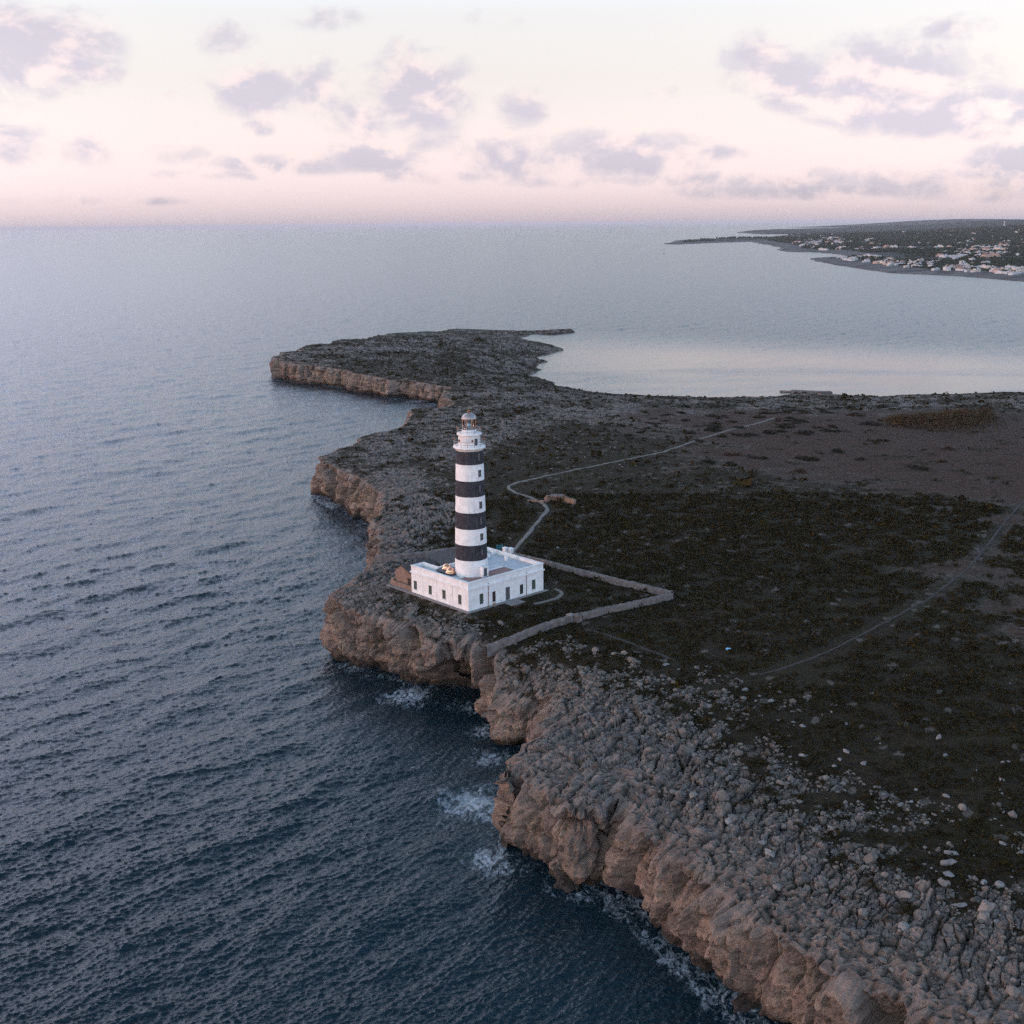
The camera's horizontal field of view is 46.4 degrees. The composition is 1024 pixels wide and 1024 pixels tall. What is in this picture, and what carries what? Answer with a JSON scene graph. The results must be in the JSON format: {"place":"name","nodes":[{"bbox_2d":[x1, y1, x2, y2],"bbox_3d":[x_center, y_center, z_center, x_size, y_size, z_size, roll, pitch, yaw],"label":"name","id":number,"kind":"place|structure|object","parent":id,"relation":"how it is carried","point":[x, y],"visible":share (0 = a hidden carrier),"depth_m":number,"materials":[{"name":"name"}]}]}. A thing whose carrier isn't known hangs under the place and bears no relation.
{"place":"outdoors","nodes":[
{"label":"outdoors","id":0,"kind":"place"},
{"bbox_2d":[0,221,1023,1023],"bbox_3d":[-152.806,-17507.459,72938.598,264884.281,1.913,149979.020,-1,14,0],"label":"sea","id":1,"kind":"structure","parent":0,"point":[232,791],"depth_m":280.22,"materials":[{"name":"liquid"}]},
{"bbox_2d":[780,390,818,392],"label":"jetty","id":2,"kind":"object","parent":1,"relation":"in","point":[798,391],"visible":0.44,"depth_m":625.33,"materials":[{"name":"concrete"}]},
{"bbox_2d":[0,0,1023,228],"label":"sky","id":3,"kind":"structure","parent":0,"point":[114,113],"materials":[{"name":"pink"}]},
{"bbox_2d":[534,588,563,603],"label":"gravel path","id":4,"kind":"structure","parent":0,"point":[561,594],"depth_m":243.68,"materials":[{"name":"grey gravel"}]},
{"bbox_2d":[507,418,774,551],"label":"path","id":5,"kind":"structure","parent":0,"point":[531,529],"depth_m":350.28,"materials":[{"name":"grey gravel"}]},
{"bbox_2d":[269,329,1023,1023],"bbox_3d":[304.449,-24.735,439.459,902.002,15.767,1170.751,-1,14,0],"label":"sea cliff","id":6,"kind":"structure","parent":0,"point":[701,909],"depth_m":161.32,"materials":[{"name":"stone"}]},
{"bbox_2d":[285,329,1023,1013],"bbox_3d":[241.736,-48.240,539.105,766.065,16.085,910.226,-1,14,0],"label":"ground","id":7,"kind":"structure","parent":0,"point":[901,447],"depth_m":240.32,"materials":[{"name":"stone"}]},
{"bbox_2d":[390,558,438,591],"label":"annex","id":8,"kind":"object","parent":7,"relation":"on","point":[402,579],"visible":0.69,"depth_m":251.54,"materials":[{"name":"brown stone"}]},
{"bbox_2d":[375,547,454,562],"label":"stone wall","id":9,"kind":"structure","parent":7,"relation":"on","point":[392,557],"depth_m":274.26,"materials":[{"name":"grey stone"}]},
{"bbox_2d":[422,549,454,565],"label":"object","id":10,"kind":"structure","parent":7,"relation":"on","point":[443,557],"depth_m":258.83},
{"bbox_2d":[386,547,548,613],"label":"keepers house","id":11,"kind":"structure","parent":7,"relation":"on","point":[510,579],"depth_m":242.47,"materials":[{"name":"paint"}]},
{"bbox_2d":[442,590,445,599],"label":"window","id":12,"kind":"structure","parent":11,"relation":"in","point":[443,591],"depth_m":240.48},
{"bbox_2d":[458,594,461,605],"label":"window","id":13,"kind":"structure","parent":11,"relation":"in","point":[459,596],"depth_m":237.01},
{"bbox_2d":[480,593,483,604],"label":"window","id":14,"kind":"structure","parent":11,"relation":"in","point":[481,595],"depth_m":237.41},
{"bbox_2d":[492,591,496,602],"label":"window","id":15,"kind":"structure","parent":11,"relation":"in","point":[493,593],"depth_m":239.66,"materials":[{"name":"black glass"}]},
{"bbox_2d":[506,587,510,600],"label":"door","id":16,"kind":"structure","parent":11,"relation":"in","point":[507,588],"depth_m":242.25,"materials":[{"name":"wood"}]},
{"bbox_2d":[520,584,523,594],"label":"window","id":17,"kind":"structure","parent":11,"relation":"in","point":[521,586],"depth_m":244.65,"materials":[{"name":"black glass"}]},
{"bbox_2d":[531,579,535,590],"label":"window","id":18,"kind":"structure","parent":11,"relation":"in","point":[533,581],"depth_m":246.84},
{"bbox_2d":[453,410,488,577],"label":"lighthouse","id":19,"kind":"object","parent":7,"relation":"on","point":[471,559],"visible":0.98,"depth_m":237.63,"materials":[{"name":"white paint"}]},
{"bbox_2d":[477,453,480,461],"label":"window","id":20,"kind":"structure","parent":19,"relation":"in","point":[478,454],"depth_m":235.71,"materials":[{"name":"black glass"}]},
{"bbox_2d":[477,469,481,477],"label":"window","id":21,"kind":"structure","parent":19,"relation":"in","point":[479,472],"depth_m":236.37,"materials":[{"name":"grey metal"}]},
{"bbox_2d":[478,500,482,509],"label":"window","id":22,"kind":"structure","parent":19,"relation":"in","point":[480,503],"depth_m":237.76,"materials":[{"name":"grey metal"}]},
{"bbox_2d":[479,532,483,541],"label":"window","id":23,"kind":"structure","parent":19,"relation":"in","point":[481,535],"depth_m":239.19,"materials":[{"name":"grey metal"}]},
{"bbox_2d":[496,544,502,550],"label":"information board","id":24,"kind":"object","parent":7,"relation":"on","point":[498,547],"visible":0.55,"depth_m":275.18,"materials":[{"name":"teal metal"}]},
{"bbox_2d":[508,547,513,553],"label":"gate pillar","id":25,"kind":"structure","parent":7,"relation":"on","point":[511,550],"depth_m":273.82,"materials":[{"name":"white paint"}]},
{"bbox_2d":[484,616,569,657],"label":"stone wall","id":26,"kind":"structure","parent":7,"relation":"on","point":[490,649],"depth_m":221.86,"materials":[{"name":"grey stone"}]},
{"bbox_2d":[527,494,575,504],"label":"ruin","id":27,"kind":"object","parent":7,"relation":"on","point":[548,498],"visible":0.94,"depth_m":328.00,"materials":[{"name":"stone"}]},
{"bbox_2d":[566,613,574,621],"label":"gate pillar","id":28,"kind":"structure","parent":7,"relation":"on","point":[571,615],"depth_m":230.10,"materials":[{"name":"stone"}]},
{"bbox_2d":[574,613,582,622],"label":"gate pillar","id":29,"kind":"structure","parent":7,"relation":"on","point":[577,617],"depth_m":230.02,"materials":[{"name":"stone"}]},
{"bbox_2d":[512,552,673,596],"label":"stone wall","id":30,"kind":"structure","parent":7,"relation":"on","point":[619,582],"depth_m":256.49,"materials":[{"name":"grey stone"}]},
{"bbox_2d":[580,592,672,619],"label":"stone wall","id":31,"kind":"structure","parent":7,"relation":"on","point":[601,611],"depth_m":237.31,"materials":[{"name":"grey stone"}]},
{"bbox_2d":[584,628,673,660],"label":"footpath","id":32,"kind":"structure","parent":7,"relation":"on","point":[662,655],"depth_m":217.32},
{"bbox_2d":[278,335,1023,494],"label":"distant scrub","id":33,"kind":"object","parent":7,"relation":"on","point":[742,482],"visible":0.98,"depth_m":490.58,"materials":[{"name":"green plant"}]},
{"bbox_2d":[342,529,1023,1023],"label":"rubble","id":34,"kind":"object","parent":7,"relation":"on","point":[868,859],"visible":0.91,"depth_m":165.36,"materials":[{"name":"grey stone"}]},
{"bbox_2d":[378,490,1023,935],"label":"scrub","id":35,"kind":"object","parent":7,"relation":"on","point":[848,516],"visible":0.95,"depth_m":242.24,"materials":[{"name":"green plant"}]},
{"bbox_2d":[700,459,716,463],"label":"shrub","id":36,"kind":"object","parent":7,"relation":"on","point":[709,461],"visible":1,"depth_m":382.76,"materials":[{"name":"green plant"}]},
{"bbox_2d":[704,414,720,416],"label":"shrub","id":37,"kind":"object","parent":7,"relation":"on","point":[711,415],"visible":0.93,"depth_m":495.92,"materials":[{"name":"green plant"}]},
{"bbox_2d":[706,427,721,431],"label":"shrub","id":38,"kind":"object","parent":7,"relation":"on","point":[715,429],"visible":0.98,"depth_m":451.66,"materials":[{"name":"green plant"}]},
{"bbox_2d":[708,425,722,428],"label":"shrub","id":39,"kind":"object","parent":7,"relation":"on","point":[716,426],"visible":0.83,"depth_m":458.37,"materials":[{"name":"green plant"}]},
{"bbox_2d":[725,817,732,824],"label":"boulder","id":40,"kind":"object","parent":7,"relation":"on","point":[728,820],"visible":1,"depth_m":153.42,"materials":[{"name":"stone"}]},
{"bbox_2d":[725,461,736,465],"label":"shrub","id":41,"kind":"object","parent":7,"relation":"on","point":[732,463],"visible":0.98,"depth_m":378.58,"materials":[{"name":"green plant"}]},
{"bbox_2d":[723,452,739,455],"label":"shrub","id":42,"kind":"object","parent":7,"relation":"on","point":[731,454],"visible":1,"depth_m":396.80,"materials":[{"name":"green plant"}]},
{"bbox_2d":[748,455,768,459],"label":"shrub","id":43,"kind":"object","parent":7,"relation":"on","point":[759,457],"visible":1,"depth_m":390.77,"materials":[{"name":"green plant"}]},
{"bbox_2d":[758,839,766,844],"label":"boulder","id":44,"kind":"object","parent":7,"relation":"on","point":[762,842],"visible":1,"depth_m":148.81,"materials":[{"name":"stone"}]},
{"bbox_2d":[762,429,776,433],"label":"shrub","id":45,"kind":"object","parent":7,"relation":"on","point":[769,430],"visible":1,"depth_m":447.40,"materials":[{"name":"green plant"}]},
{"bbox_2d":[765,848,774,857],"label":"boulder","id":46,"kind":"object","parent":7,"relation":"on","point":[771,853],"visible":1,"depth_m":146.25,"materials":[{"name":"stone"}]},
{"bbox_2d":[776,424,792,428],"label":"shrub","id":47,"kind":"object","parent":7,"relation":"on","point":[784,425],"visible":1,"depth_m":460.14,"materials":[{"name":"green plant"}]},
{"bbox_2d":[789,468,806,473],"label":"shrub","id":48,"kind":"object","parent":7,"relation":"on","point":[799,470],"visible":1,"depth_m":368.28,"materials":[{"name":"green plant"}]},
{"bbox_2d":[792,418,808,422],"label":"shrub","id":49,"kind":"object","parent":7,"relation":"on","point":[800,420],"visible":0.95,"depth_m":476.79,"materials":[{"name":"green plant"}]},
{"bbox_2d":[791,430,813,434],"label":"shrub","id":50,"kind":"object","parent":7,"relation":"on","point":[804,431],"visible":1,"depth_m":445.13,"materials":[{"name":"green plant"}]},
{"bbox_2d":[801,855,807,861],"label":"boulder","id":51,"kind":"object","parent":7,"relation":"on","point":[804,858],"visible":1,"depth_m":144.33,"materials":[{"name":"stone"}]},
{"bbox_2d":[795,455,820,460],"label":"shrub","id":52,"kind":"object","parent":7,"relation":"on","point":[808,458],"visible":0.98,"depth_m":389.76,"materials":[{"name":"green plant"}]},
{"bbox_2d":[818,391,832,395],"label":"boathouse","id":53,"kind":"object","parent":7,"relation":"on","point":[828,393],"visible":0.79,"depth_m":599.61,"materials":[{"name":"stone"}]},
{"bbox_2d":[823,406,844,409],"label":"shrub","id":54,"kind":"object","parent":7,"relation":"on","point":[836,407],"visible":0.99,"depth_m":525.52,"materials":[{"name":"green plant"}]},
{"bbox_2d":[831,448,843,452],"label":"shrub","id":55,"kind":"object","parent":7,"relation":"on","point":[834,450],"visible":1,"depth_m":403.90,"materials":[{"name":"green plant"}]},
{"bbox_2d":[831,429,850,431],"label":"shrub","id":56,"kind":"object","parent":7,"relation":"on","point":[837,430],"visible":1,"depth_m":450.39,"materials":[{"name":"green plant"}]},
{"bbox_2d":[844,413,864,416],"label":"shrub","id":57,"kind":"object","parent":7,"relation":"on","point":[852,414],"visible":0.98,"depth_m":497.09,"materials":[{"name":"green plant"}]},
{"bbox_2d":[858,421,881,425],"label":"shrub","id":58,"kind":"object","parent":7,"relation":"on","point":[872,423],"visible":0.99,"depth_m":468.33,"materials":[{"name":"green plant"}]},
{"bbox_2d":[872,405,886,407],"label":"shrub","id":59,"kind":"object","parent":7,"relation":"on","point":[880,406],"visible":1,"depth_m":528.80,"materials":[{"name":"green plant"}]},
{"bbox_2d":[894,890,911,898],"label":"boulder","id":60,"kind":"object","parent":7,"relation":"on","point":[902,894],"visible":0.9,"depth_m":136.55,"materials":[{"name":"stone"}]},
{"bbox_2d":[898,921,910,931],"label":"boulder","id":61,"kind":"object","parent":7,"relation":"on","point":[903,926],"visible":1,"depth_m":130.53,"materials":[{"name":"stone"}]},
{"bbox_2d":[906,464,928,470],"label":"shrub","id":62,"kind":"object","parent":7,"relation":"on","point":[917,467],"visible":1,"depth_m":375.50,"materials":[{"name":"green plant"}]},
{"bbox_2d":[879,407,1007,435],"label":"reed thicket","id":63,"kind":"object","parent":7,"relation":"on","point":[964,415],"visible":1,"depth_m":465.74,"materials":[{"name":"brown plant"}]},
{"bbox_2d":[937,879,950,886],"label":"boulder","id":64,"kind":"object","parent":7,"relation":"on","point":[942,882],"visible":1,"depth_m":138.38,"materials":[{"name":"stone"}]},
{"bbox_2d":[940,859,956,865],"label":"boulder","id":65,"kind":"object","parent":7,"relation":"on","point":[947,862],"visible":1,"depth_m":142.49,"materials":[{"name":"stone"}]},
{"bbox_2d":[943,871,954,876],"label":"boulder","id":66,"kind":"object","parent":7,"relation":"on","point":[948,873],"visible":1,"depth_m":140.32,"materials":[{"name":"stone"}]},
{"bbox_2d":[944,850,958,855],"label":"boulder","id":67,"kind":"object","parent":7,"relation":"on","point":[948,852],"visible":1,"depth_m":144.85,"materials":[{"name":"stone"}]},
{"bbox_2d":[952,902,966,906],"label":"boulder","id":68,"kind":"object","parent":7,"relation":"on","point":[963,904],"visible":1,"depth_m":134.27,"materials":[{"name":"stone"}]},
{"bbox_2d":[977,910,989,920],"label":"boulder","id":69,"kind":"object","parent":7,"relation":"on","point":[983,915],"visible":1,"depth_m":131.57,"materials":[{"name":"stone"}]},
{"bbox_2d":[978,899,995,912],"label":"boulder","id":70,"kind":"object","parent":7,"relation":"on","point":[986,906],"visible":0.82,"depth_m":133.01,"materials":[{"name":"stone"}]},
{"bbox_2d":[995,880,1005,887],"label":"boulder","id":71,"kind":"object","parent":7,"relation":"on","point":[1001,884],"visible":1,"depth_m":137.83,"materials":[{"name":"stone"}]},
{"bbox_2d":[664,219,1023,281],"bbox_3d":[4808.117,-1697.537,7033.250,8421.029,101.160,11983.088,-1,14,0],"label":"mainland","id":72,"kind":"structure","parent":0,"point":[859,264],"depth_m":3732.70,"materials":[{"name":"grey"}]},
{"bbox_2d":[682,224,1023,271],"bbox_3d":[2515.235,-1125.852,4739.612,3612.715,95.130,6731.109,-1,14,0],"label":"mainland woodland","id":73,"kind":"object","parent":72,"relation":"on","point":[944,239],"visible":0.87,"depth_m":3972.99,"materials":[{"name":"green plant"}]},
{"bbox_2d":[943,266,950,270],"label":"house","id":74,"kind":"structure","parent":72,"relation":"on","point":[945,268],"depth_m":1992.48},
{"bbox_2d":[948,254,965,256],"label":"house","id":75,"kind":"structure","parent":72,"relation":"on","point":[961,255],"depth_m":2570.76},
{"bbox_2d":[955,267,965,270],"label":"house","id":76,"kind":"structure","parent":72,"relation":"on","point":[959,269],"depth_m":1974.33,"materials":[{"name":"tile"}]},
{"bbox_2d":[971,268,980,271],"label":"house","id":77,"kind":"structure","parent":72,"relation":"on","point":[976,270],"depth_m":1929.71,"materials":[{"name":"white paint"}]},
{"bbox_2d":[980,254,993,257],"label":"house","id":78,"kind":"structure","parent":72,"relation":"on","point":[987,255],"depth_m":2527.81,"materials":[{"name":"tile"}]},
{"bbox_2d":[995,270,1004,273],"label":"house","id":79,"kind":"structure","parent":72,"relation":"on","point":[999,272],"depth_m":1872.46,"materials":[{"name":"white paint"}]},
{"bbox_2d":[1008,271,1021,274],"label":"house","id":80,"kind":"structure","parent":72,"relation":"on","point":[1014,273],"depth_m":1831.59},
{"bbox_2d":[760,500,1023,674],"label":"dirt track","id":81,"kind":"structure","parent":0,"point":[960,574],"depth_m":238.50,"materials":[{"name":"grey soil"}]},
{"bbox_2d":[788,219,1017,227],"bbox_3d":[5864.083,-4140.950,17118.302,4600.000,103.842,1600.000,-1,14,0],"label":"hills","id":82,"kind":"structure","parent":0,"point":[911,222],"depth_m":16724.22,"materials":[{"name":"green plant"}]}
]}

